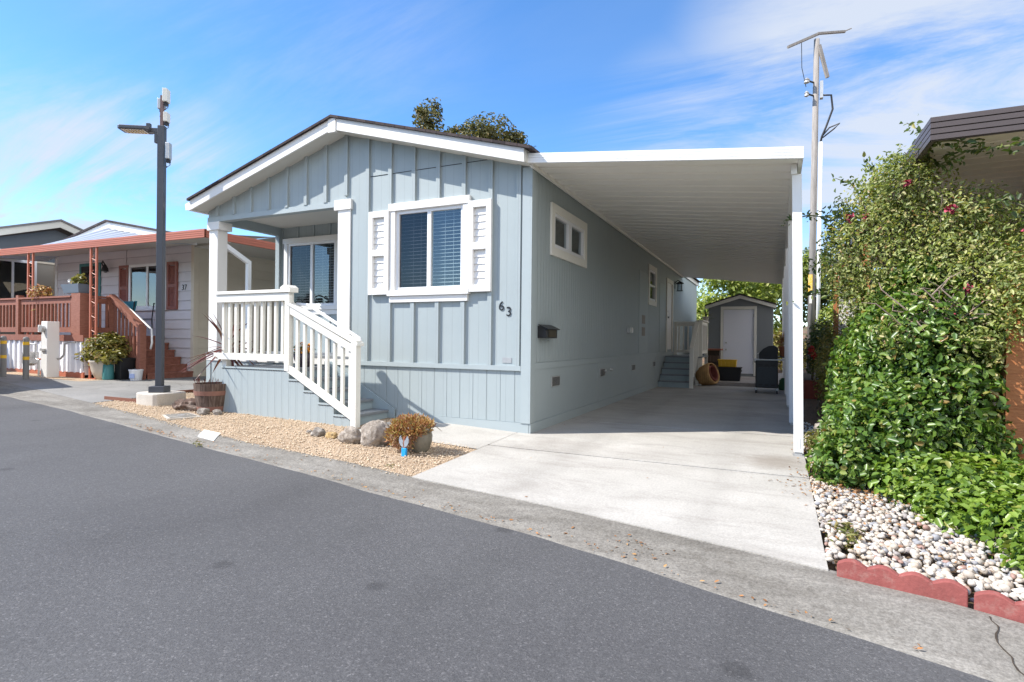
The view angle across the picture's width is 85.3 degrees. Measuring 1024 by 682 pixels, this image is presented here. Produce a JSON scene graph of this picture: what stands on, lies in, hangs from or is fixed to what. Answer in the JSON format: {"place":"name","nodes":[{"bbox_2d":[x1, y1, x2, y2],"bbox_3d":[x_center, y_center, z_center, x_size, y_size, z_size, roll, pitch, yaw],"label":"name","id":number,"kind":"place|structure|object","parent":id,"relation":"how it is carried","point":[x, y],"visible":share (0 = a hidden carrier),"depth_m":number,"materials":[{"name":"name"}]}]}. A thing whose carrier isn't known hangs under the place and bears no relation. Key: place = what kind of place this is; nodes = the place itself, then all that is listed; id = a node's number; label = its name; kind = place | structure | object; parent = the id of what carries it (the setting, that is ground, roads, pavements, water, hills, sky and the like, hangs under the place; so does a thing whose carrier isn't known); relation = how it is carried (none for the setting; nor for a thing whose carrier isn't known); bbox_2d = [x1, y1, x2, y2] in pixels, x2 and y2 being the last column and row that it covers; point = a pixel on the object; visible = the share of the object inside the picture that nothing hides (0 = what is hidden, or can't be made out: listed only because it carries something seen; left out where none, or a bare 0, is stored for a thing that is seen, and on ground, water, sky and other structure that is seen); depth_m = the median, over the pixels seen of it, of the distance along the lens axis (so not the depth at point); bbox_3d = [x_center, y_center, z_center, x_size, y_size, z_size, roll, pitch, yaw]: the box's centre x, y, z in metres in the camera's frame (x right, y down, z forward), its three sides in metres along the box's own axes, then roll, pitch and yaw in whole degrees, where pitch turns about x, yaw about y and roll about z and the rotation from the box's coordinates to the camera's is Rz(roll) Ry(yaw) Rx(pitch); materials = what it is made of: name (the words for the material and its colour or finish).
{"place":"outdoors","nodes":[
{"label":"outdoors","id":0,"kind":"place"},
{"bbox_2d":[0,374,77,385],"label":"paved apron","id":1,"kind":"object","parent":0,"point":[15,379],"visible":0.87,"depth_m":11.76,"materials":[{"name":"grey concrete"}]},
{"bbox_2d":[7,371,97,381],"bbox_3d":[-15.093,0.748,14.976,13.510,0.080,0.800,1,0,25],"label":"gravel strip","id":2,"kind":"object","parent":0,"point":[56,378],"visible":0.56,"depth_m":12.52,"materials":[{"name":"beige gravel"}]},
{"bbox_2d":[38,321,75,377],"bbox_3d":[-10.280,0.190,12.491,0.775,1.260,0.356,1,0,12],"label":"meter pedestal","id":3,"kind":"object","parent":2,"relation":"on","point":[49,348],"visible":1,"depth_m":12.48,"materials":[{"name":"white paint"}]},
{"bbox_2d":[74,331,131,379],"bbox_3d":[-9.141,0.314,12.546,1.408,1.095,1.014,1,0,25],"label":"potted bush","id":4,"kind":"object","parent":2,"relation":"on","point":[107,348],"visible":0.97,"depth_m":12.26,"materials":[{"name":"green plant"}]},
{"bbox_2d":[102,363,113,379],"bbox_3d":[-8.943,0.610,12.314,0.220,0.510,0.220,1,0,25],"label":"garden sprayer","id":5,"kind":"object","parent":2,"relation":"on","point":[108,372],"visible":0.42,"depth_m":12.23,"materials":[{"name":"teal paint"}]},
{"bbox_2d":[23,376,205,402],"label":"side drive","id":6,"kind":"structure","parent":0,"point":[93,391],"depth_m":10.78,"materials":[{"name":"grey concrete"}]},
{"bbox_2d":[114,357,135,379],"bbox_3d":[-8.723,0.622,12.475,0.380,0.490,0.380,1,0,25],"label":"waste bin","id":7,"kind":"object","parent":6,"relation":"on","point":[121,372],"visible":0.74,"depth_m":12.36,"materials":[{"name":"black plastic"}]},
{"bbox_2d":[128,369,143,380],"bbox_3d":[-8.346,0.756,12.339,0.290,0.250,0.291,1,0,25],"label":"bucket","id":8,"kind":"object","parent":6,"relation":"on","point":[135,374],"visible":0.98,"depth_m":12.24,"materials":[{"name":"white plastic"}]},
{"bbox_2d":[121,301,154,328],"bbox_3d":[-9.204,-0.546,13.668,0.600,0.833,0.494,1,0,25],"label":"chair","id":9,"kind":"object","parent":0,"point":[132,305],"visible":0.46,"depth_m":13.47,"materials":[{"name":"teal metal"}]},
{"bbox_2d":[293,342,315,366],"bbox_3d":[-3.092,0.200,8.263,0.329,0.374,0.305,1,0,25],"label":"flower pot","id":10,"kind":"object","parent":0,"point":[301,356],"visible":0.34,"depth_m":8.20,"materials":[{"name":"white plant"}]},
{"bbox_2d":[359,421,516,448],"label":"path","id":11,"kind":"structure","parent":0,"point":[467,436],"depth_m":6.82,"materials":[{"name":"concrete"}]},
{"bbox_2d":[0,395,992,681],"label":"road","id":12,"kind":"structure","parent":0,"point":[130,555],"depth_m":2.80,"materials":[{"name":"grey asphalt"}]},
{"bbox_2d":[0,0,1023,325],"label":"sky","id":13,"kind":"structure","parent":0,"point":[243,78],"materials":[{"name":"blue"}]},
{"bbox_2d":[85,372,1023,608],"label":"ground","id":14,"kind":"structure","parent":0,"point":[811,416],"depth_m":3.88,"materials":[{"name":"soil"}]},
{"bbox_2d":[0,336,6,376],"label":"bollard","id":15,"kind":"object","parent":14,"relation":"on","point":[3,356],"visible":0.93,"depth_m":12.35,"materials":[{"name":"grey metal"}]},
{"bbox_2d":[22,337,29,378],"bbox_3d":[-10.523,0.393,12.037,0.116,0.970,0.116,1,0,25],"label":"bollard","id":16,"kind":"object","parent":14,"relation":"on","point":[26,349],"visible":0.94,"depth_m":12.00,"materials":[{"name":"grey plastic"}]},
{"bbox_2d":[22,343,40,375],"bbox_3d":[-11.054,0.452,12.854,0.620,0.798,0.200,1,0,25],"label":"gas meter","id":17,"kind":"object","parent":14,"relation":"on","point":[35,359],"visible":0.77,"depth_m":12.82,"materials":[{"name":"metal"}]},
{"bbox_2d":[0,219,82,334],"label":"mobile home","id":18,"kind":"object","parent":14,"relation":"on","point":[13,278],"visible":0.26,"depth_m":17.12,"materials":[{"name":"beige"}]},
{"bbox_2d":[0,259,36,297],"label":"window","id":19,"kind":"structure","parent":18,"relation":"in","point":[13,274],"depth_m":16.87,"materials":[{"name":"glass"}]},
{"bbox_2d":[0,293,192,379],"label":"raised porch","id":20,"kind":"object","parent":14,"relation":"on","point":[142,345],"visible":0.75,"depth_m":12.93,"materials":[{"name":"brown wood"}]},
{"bbox_2d":[26,283,53,334],"bbox_3d":[-11.425,-0.772,13.456,0.534,1.237,0.863,1,0,-40],"label":"hanging plant","id":21,"kind":"object","parent":20,"relation":"on","point":[39,292],"visible":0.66,"depth_m":13.41,"materials":[{"name":"orange plant"}]},
{"bbox_2d":[60,273,88,293],"bbox_3d":[-9.986,-1.325,12.743,0.768,0.456,0.349,1,0,25],"label":"planter box","id":22,"kind":"object","parent":20,"relation":"on","point":[77,285],"visible":1,"depth_m":12.64,"materials":[{"name":"grey plastic"}]},
{"bbox_2d":[0,220,274,378],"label":"mobile home","id":23,"kind":"object","parent":14,"relation":"on","point":[108,257],"visible":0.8,"depth_m":13.94,"materials":[{"name":"beige wood"}]},
{"bbox_2d":[128,262,166,310],"bbox_3d":[-9.402,-1.389,14.326,1.600,1.210,0.070,1,0,25],"label":"window","id":24,"kind":"structure","parent":23,"relation":"in","point":[142,277],"depth_m":14.41,"materials":[{"name":"glass"}]},
{"bbox_2d":[117,88,185,406],"bbox_3d":[-5.820,-1.479,8.966,0.866,5.145,0.693,1,0,25],"label":"street lamp","id":25,"kind":"object","parent":14,"relation":"on","point":[159,393],"visible":0.97,"depth_m":8.92,"materials":[{"name":"metal"}]},
{"bbox_2d":[95,392,512,475],"bbox_3d":[-3.363,1.091,7.825,6.845,0.213,2.927,1,0,25],"label":"gravel bed","id":26,"kind":"object","parent":14,"relation":"on","point":[319,447],"visible":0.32,"depth_m":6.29,"materials":[{"name":"beige gravel"}]},
{"bbox_2d":[104,396,135,402],"bbox_3d":[-6.420,0.960,9.130,0.803,0.072,0.020,1,0,21],"label":"edging strip","id":27,"kind":"object","parent":26,"relation":"on","point":[119,399],"visible":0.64,"depth_m":9.13,"materials":[{"name":"brick"}]},
{"bbox_2d":[163,413,200,419],"bbox_3d":[-4.649,1.083,7.815,0.402,0.090,0.507,1,0,-40],"label":"utility cover","id":28,"kind":"object","parent":26,"relation":"on","point":[179,416],"visible":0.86,"depth_m":7.72,"materials":[{"name":"concrete"}]},
{"bbox_2d":[172,398,196,411],"bbox_3d":[-4.897,0.971,8.399,0.617,0.225,0.343,1,0,25],"label":"rock","id":29,"kind":"object","parent":26,"relation":"on","point":[189,404],"visible":0.58,"depth_m":8.26,"materials":[{"name":"brown stone"}]},
{"bbox_2d":[196,408,209,414],"bbox_3d":[-4.446,1.021,7.996,0.223,0.120,0.147,1,0,25],"label":"rock","id":30,"kind":"object","parent":26,"relation":"on","point":[203,411],"visible":0.85,"depth_m":7.93,"materials":[{"name":"grey stone"}]},
{"bbox_2d":[193,377,225,412],"bbox_3d":[-4.479,0.794,8.317,0.510,0.569,0.510,1,0,25],"label":"barrel planter","id":31,"kind":"object","parent":26,"relation":"on","point":[210,395],"visible":0.73,"depth_m":8.12,"materials":[{"name":"brown wood"}]},
{"bbox_2d":[212,409,222,414],"bbox_3d":[-4.222,1.034,7.973,0.141,0.112,0.130,1,0,-5],"label":"rock","id":32,"kind":"object","parent":26,"relation":"on","point":[217,412],"visible":0.87,"depth_m":7.93,"materials":[{"name":"grey stone"}]},
{"bbox_2d":[180,314,266,378],"bbox_3d":[-4.381,0.295,8.659,1.316,1.551,1.406,1,0,-5],"label":"cordyline","id":33,"kind":"object","parent":26,"relation":"on","point":[220,350],"visible":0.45,"depth_m":8.50,"materials":[{"name":"brown plant"}]},
{"bbox_2d":[310,427,325,436],"bbox_3d":[-2.317,1.095,6.655,0.187,0.132,0.156,1,0,25],"label":"rock","id":34,"kind":"object","parent":26,"relation":"on","point":[318,432],"visible":0.91,"depth_m":6.60,"materials":[{"name":"grey stone"}]},
{"bbox_2d":[325,432,337,438],"bbox_3d":[-2.134,1.121,6.563,0.135,0.098,0.172,1,0,-32],"label":"rock","id":35,"kind":"object","parent":26,"relation":"on","point":[331,435],"visible":0.91,"depth_m":6.52,"materials":[{"name":"beige stone"}]},
{"bbox_2d":[338,426,360,443],"bbox_3d":[-1.833,1.089,6.338,0.313,0.234,0.229,1,0,25],"label":"rock","id":36,"kind":"object","parent":26,"relation":"on","point":[350,434],"visible":0.87,"depth_m":6.26,"materials":[{"name":"grey stone"}]},
{"bbox_2d":[360,419,389,446],"bbox_3d":[-1.530,1.053,6.246,0.351,0.338,0.331,1,0,25],"label":"rock","id":37,"kind":"object","parent":26,"relation":"on","point":[373,433],"visible":0.72,"depth_m":6.13,"materials":[{"name":"grey stone"}]},
{"bbox_2d":[399,435,408,456],"bbox_3d":[-1.114,1.086,5.750,0.120,0.216,0.036,1,0,25],"label":"garden ornament","id":38,"kind":"object","parent":26,"relation":"on","point":[404,444],"visible":0.95,"depth_m":5.74,"materials":[{"name":"blue plastic"}]},
{"bbox_2d":[384,412,439,452],"bbox_3d":[-1.078,0.972,5.924,0.534,0.435,0.496,1,0,-25],"label":"shrub pot","id":39,"kind":"object","parent":26,"relation":"on","point":[416,428],"visible":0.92,"depth_m":5.86,"materials":[{"name":"orange plant"}]},
{"bbox_2d":[214,285,394,427],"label":"porch steps","id":40,"kind":"structure","parent":14,"relation":"on","point":[288,390],"depth_m":7.74,"materials":[{"name":"blue"}]},
{"bbox_2d":[185,114,700,433],"bbox_3d":[0.953,-1.003,15.516,6.558,4.475,16.640,1,0,25],"label":"mobile home","id":41,"kind":"object","parent":14,"relation":"on","point":[442,275],"visible":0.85,"depth_m":8.01,"materials":[{"name":"blue wood"}]},
{"bbox_2d":[283,234,337,314],"bbox_3d":[-3.795,-1.245,10.683,1.460,1.485,0.270,1,0,25],"label":"window","id":42,"kind":"structure","parent":41,"relation":"in","point":[316,257],"depth_m":10.73,"materials":[{"name":"white plastic"}]},
{"bbox_2d":[387,195,471,302],"bbox_3d":[-1.115,-1.239,7.738,1.330,1.400,0.285,1,0,25],"label":"window","id":43,"kind":"structure","parent":41,"relation":"in","point":[435,231],"depth_m":7.78,"materials":[{"name":"white plastic"}]},
{"bbox_2d":[538,324,559,337],"bbox_3d":[0.486,-0.126,7.362,0.154,0.179,0.460,1,0,25],"label":"mailbox","id":44,"kind":"object","parent":41,"relation":"attached to","point":[547,331],"visible":1,"depth_m":7.21,"materials":[{"name":"black metal"}]},
{"bbox_2d":[550,202,586,267],"bbox_3d":[0.822,-1.535,8.292,0.126,0.720,1.560,1,0,25],"label":"window","id":45,"kind":"structure","parent":41,"relation":"in","point":[565,227],"depth_m":8.23,"materials":[{"name":"white plastic"}]},
{"bbox_2d":[648,264,656,306],"bbox_3d":[3.443,-1.367,13.800,0.126,0.980,0.960,1,0,25],"label":"window","id":46,"kind":"structure","parent":41,"relation":"in","point":[652,271],"depth_m":14.01,"materials":[{"name":"white plastic"}]},
{"bbox_2d":[665,278,673,351],"bbox_3d":[4.529,-0.729,16.022,0.130,2.080,1.050,1,0,25],"label":"door","id":47,"kind":"structure","parent":41,"relation":"in","point":[669,283],"depth_m":16.09,"materials":[{"name":"white paint"}]},
{"bbox_2d":[412,97,534,146],"bbox_3d":[-1.983,-5.255,26.934,6.076,13.166,4.488,1,0,25],"label":"oak tree","id":48,"kind":"object","parent":14,"relation":"on","point":[482,128],"visible":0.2,"depth_m":26.38,"materials":[{"name":"green plant"}]},
{"bbox_2d":[0,381,1023,681],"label":"gutter","id":49,"kind":"object","parent":14,"relation":"on","point":[952,635],"visible":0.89,"depth_m":3.20,"materials":[{"name":"concrete"}]},
{"bbox_2d":[198,430,220,440],"bbox_3d":[-3.593,1.118,6.602,0.578,0.049,0.196,1,0,35],"label":"kerb plate","id":50,"kind":"object","parent":49,"relation":"on","point":[209,435],"visible":1,"depth_m":6.57,"materials":[{"name":"paint"}]},
{"bbox_2d":[137,424,1010,648],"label":"fallen leaves","id":51,"kind":"object","parent":49,"relation":"on","point":[836,497],"visible":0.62,"depth_m":4.24,"materials":[{"name":"brown plant"}]},
{"bbox_2d":[837,558,967,607],"bbox_3d":[2.015,1.257,2.895,0.557,0.135,0.048,1,0,36],"label":"edging brick","id":52,"kind":"object","parent":49,"relation":"on","point":[943,589],"visible":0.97,"depth_m":2.86,"materials":[{"name":"red concrete"}]},
{"bbox_2d":[989,616,1023,674],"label":"gutter crack","id":53,"kind":"object","parent":49,"relation":"on","point":[996,638],"visible":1,"depth_m":2.39,"materials":[{"name":"concrete"}]},
{"bbox_2d":[693,373,782,387],"bbox_3d":[6.947,1.196,17.728,3.150,0.155,5.880,1,0,25],"label":"shed pad","id":54,"kind":"object","parent":14,"relation":"on","point":[746,381],"visible":0.03,"depth_m":15.11,"materials":[{"name":"concrete"}]},
{"bbox_2d":[708,348,722,369],"bbox_3d":[6.006,0.667,16.505,0.430,0.882,0.620,1,0,25],"label":"wooden crate","id":55,"kind":"object","parent":54,"relation":"on","point":[714,355],"visible":0.48,"depth_m":16.27,"materials":[{"name":"wood"}]},
{"bbox_2d":[718,367,741,380],"bbox_3d":[6.123,0.920,15.607,0.620,0.382,0.420,1,0,25],"label":"storage bin","id":56,"kind":"object","parent":54,"relation":"on","point":[729,373],"visible":0.93,"depth_m":15.44,"materials":[{"name":"black plastic"}]},
{"bbox_2d":[718,359,736,366],"bbox_3d":[6.067,0.622,15.645,0.510,0.208,0.350,1,0,25],"label":"yellow crate","id":57,"kind":"object","parent":56,"relation":"on","point":[727,362],"visible":1,"depth_m":15.52,"materials":[{"name":"plastic"}]},
{"bbox_2d":[696,279,781,333],"bbox_3d":[10.346,-1.022,24.800,4.568,4.972,3.222,1,0,25],"label":"garden tree","id":58,"kind":"object","parent":14,"relation":"on","point":[753,289],"visible":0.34,"depth_m":24.17,"materials":[{"name":"green plant"}]},
{"bbox_2d":[803,372,823,398],"bbox_3d":[7.680,1.118,14.322,0.800,0.460,4.400,1,0,25],"label":"brick planter","id":59,"kind":"object","parent":14,"relation":"on","point":[809,391],"visible":0.19,"depth_m":12.39,"materials":[{"name":"brick"}]},
{"bbox_2d":[803,316,832,379],"bbox_3d":[7.316,0.180,13.180,0.811,1.551,1.469,1,0,25],"label":"shrub","id":60,"kind":"object","parent":59,"relation":"on","point":[810,351],"visible":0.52,"depth_m":13.03,"materials":[{"name":"green plant"}]},
{"bbox_2d":[803,429,823,456],"bbox_3d":[3.412,1.119,6.082,0.405,0.270,1.309,1,0,17],"label":"weed","id":61,"kind":"object","parent":14,"relation":"on","point":[809,438],"visible":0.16,"depth_m":6.25,"materials":[{"name":"green plant"}]},
{"bbox_2d":[787,28,851,372],"bbox_3d":[10.875,-4.846,19.619,2.284,12.640,0.550,1,0,3],"label":"utility pole","id":62,"kind":"object","parent":14,"relation":"on","point":[818,52],"visible":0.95,"depth_m":19.70,"materials":[{"name":"grey wood"}]},
{"bbox_2d":[815,300,832,337],"bbox_3d":[11.262,-0.282,18.709,2.077,3.134,1.596,1,0,25],"label":"shrub","id":63,"kind":"object","parent":14,"relation":"on","point":[827,315],"visible":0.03,"depth_m":18.87,"materials":[{"name":"green plant"}]},
{"bbox_2d":[811,317,845,408],"bbox_3d":[5.924,0.383,10.216,0.799,1.736,3.373,1,0,25],"label":"shrub","id":64,"kind":"object","parent":14,"relation":"on","point":[827,347],"visible":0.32,"depth_m":10.15,"materials":[{"name":"green plant"}]},
{"bbox_2d":[823,520,865,553],"bbox_3d":[2.120,1.277,3.557,0.262,0.217,0.342,1,0,-2],"label":"weed","id":65,"kind":"object","parent":14,"relation":"on","point":[851,538],"visible":0.66,"depth_m":3.52,"materials":[{"name":"green plant"}]},
{"bbox_2d":[781,114,1023,390],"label":"rose vine","id":66,"kind":"object","parent":14,"relation":"on","point":[911,206],"visible":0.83,"depth_m":5.07,"materials":[{"name":"green plant"}]},
{"bbox_2d":[803,422,1023,602],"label":"pebbles","id":67,"kind":"object","parent":14,"relation":"on","point":[999,580],"visible":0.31,"depth_m":3.41,"materials":[{"name":"white stone"}]},
{"bbox_2d":[804,251,1023,495],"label":"glossy vine","id":68,"kind":"object","parent":14,"relation":"on","point":[875,408],"visible":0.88,"depth_m":4.67,"materials":[{"name":"green plant"}]},
{"bbox_2d":[832,105,1023,345],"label":"mobile home","id":69,"kind":"object","parent":14,"relation":"on","point":[999,126],"visible":0.15,"depth_m":5.18,"materials":[{"name":"brown metal"}]},
{"bbox_2d":[865,445,1023,577],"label":"ground cover plant","id":70,"kind":"object","parent":14,"relation":"on","point":[925,488],"visible":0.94,"depth_m":3.80,"materials":[{"name":"green plant"}]},
{"bbox_2d":[939,280,1023,464],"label":"porch fence","id":71,"kind":"object","parent":14,"relation":"on","point":[1014,377],"visible":0.19,"depth_m":4.50,"materials":[{"name":"orange wood"}]},
{"bbox_2d":[974,590,1023,623],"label":"edging brick","id":72,"kind":"object","parent":14,"relation":"on","point":[996,603],"visible":0.91,"depth_m":2.62,"materials":[{"name":"red concrete"}]},
{"bbox_2d":[412,385,827,570],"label":"driveway","id":73,"kind":"structure","parent":0,"point":[709,461],"depth_m":5.23,"materials":[{"name":"concrete"}]},
{"bbox_2d":[526,146,803,456],"bbox_3d":[4.246,-0.531,11.856,3.085,3.493,12.584,1,0,25],"label":"carport","id":74,"kind":"object","parent":73,"relation":"on","point":[719,213],"visible":0.98,"depth_m":7.77,"materials":[{"name":"white metal"}]},
{"bbox_2d":[658,320,708,388],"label":"side steps","id":75,"kind":"structure","parent":73,"relation":"on","point":[678,371],"depth_m":15.01,"materials":[{"name":"grey paint"}]},
{"bbox_2d":[699,307,712,320],"bbox_3d":[5.633,-0.795,16.079,0.622,0.475,0.611,1,0,25],"label":"potted palm","id":76,"kind":"object","parent":75,"relation":"on","point":[705,317],"visible":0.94,"depth_m":16.02,"materials":[{"name":"green plant"}]},
{"bbox_2d":[694,363,719,384],"bbox_3d":[5.269,0.889,15.040,0.551,0.612,0.569,1,0,-40],"label":"rolled mat","id":77,"kind":"object","parent":73,"relation":"on","point":[707,374],"visible":1,"depth_m":14.90,"materials":[{"name":"beige wicker"}]},
{"bbox_2d":[705,294,776,376],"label":"garden shed","id":78,"kind":"structure","parent":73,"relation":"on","point":[742,333],"depth_m":17.71,"materials":[{"name":"grey wood"}]},
{"bbox_2d":[723,309,753,373],"bbox_3d":[7.225,0.014,17.749,0.900,2.045,0.090,1,0,25],"label":"door","id":79,"kind":"structure","parent":78,"relation":"in","point":[738,325],"depth_m":17.74,"materials":[{"name":"wood"}]},
{"bbox_2d":[754,346,783,393],"bbox_3d":[6.124,0.671,13.054,0.790,1.125,0.530,1,0,25],"label":"gas grill","id":80,"kind":"object","parent":73,"relation":"on","point":[766,369],"visible":0.98,"depth_m":12.88,"materials":[{"name":"black metal"}]},
{"bbox_2d":[778,378,784,389],"bbox_3d":[6.721,1.074,13.878,0.325,0.300,0.254,1,0,-7],"label":"watering can","id":81,"kind":"object","parent":73,"relation":"on","point":[781,385],"visible":0.56,"depth_m":13.80,"materials":[{"name":"green plastic"}]},
{"bbox_2d":[702,326,806,372],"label":"hillside","id":82,"kind":"structure","parent":0,"point":[804,336],"depth_m":27.48,"materials":[{"name":"green plant"}]},
{"bbox_2d":[696,290,712,319],"bbox_3d":[9.052,-0.539,26.974,3.812,3.970,2.715,1,0,25],"label":"garden tree","id":83,"kind":"object","parent":82,"relation":"on","point":[699,306],"visible":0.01,"depth_m":26.24,"materials":[{"name":"green plant"}]},
{"bbox_2d":[726,250,828,331],"bbox_3d":[12.354,-1.744,26.112,4.690,5.653,3.017,1,0,25],"label":"garden tree","id":84,"kind":"object","parent":82,"relation":"on","point":[804,274],"visible":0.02,"depth_m":25.35,"materials":[{"name":"green plant"}]},
{"bbox_2d":[773,328,806,370],"bbox_3d":[11.351,0.366,23.053,2.194,1.833,1.402,1,0,12],"label":"shrub","id":85,"kind":"object","parent":82,"relation":"on","point":[776,345],"visible":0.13,"depth_m":22.91,"materials":[{"name":"green plant"}]},
{"bbox_2d":[780,247,872,327],"bbox_3d":[14.932,-1.952,26.370,4.105,5.324,3.089,1,0,25],"label":"garden tree","id":86,"kind":"object","parent":82,"relation":"on","point":[825,301],"visible":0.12,"depth_m":26.08,"materials":[{"name":"green plant"}]},
{"bbox_2d":[776,332,783,356],"bbox_3d":[6.632,0.069,13.557,0.425,0.618,0.451,1,0,25],"label":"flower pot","id":87,"kind":"object","parent":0,"point":[781,347],"visible":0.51,"depth_m":13.56,"materials":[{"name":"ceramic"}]}
]}

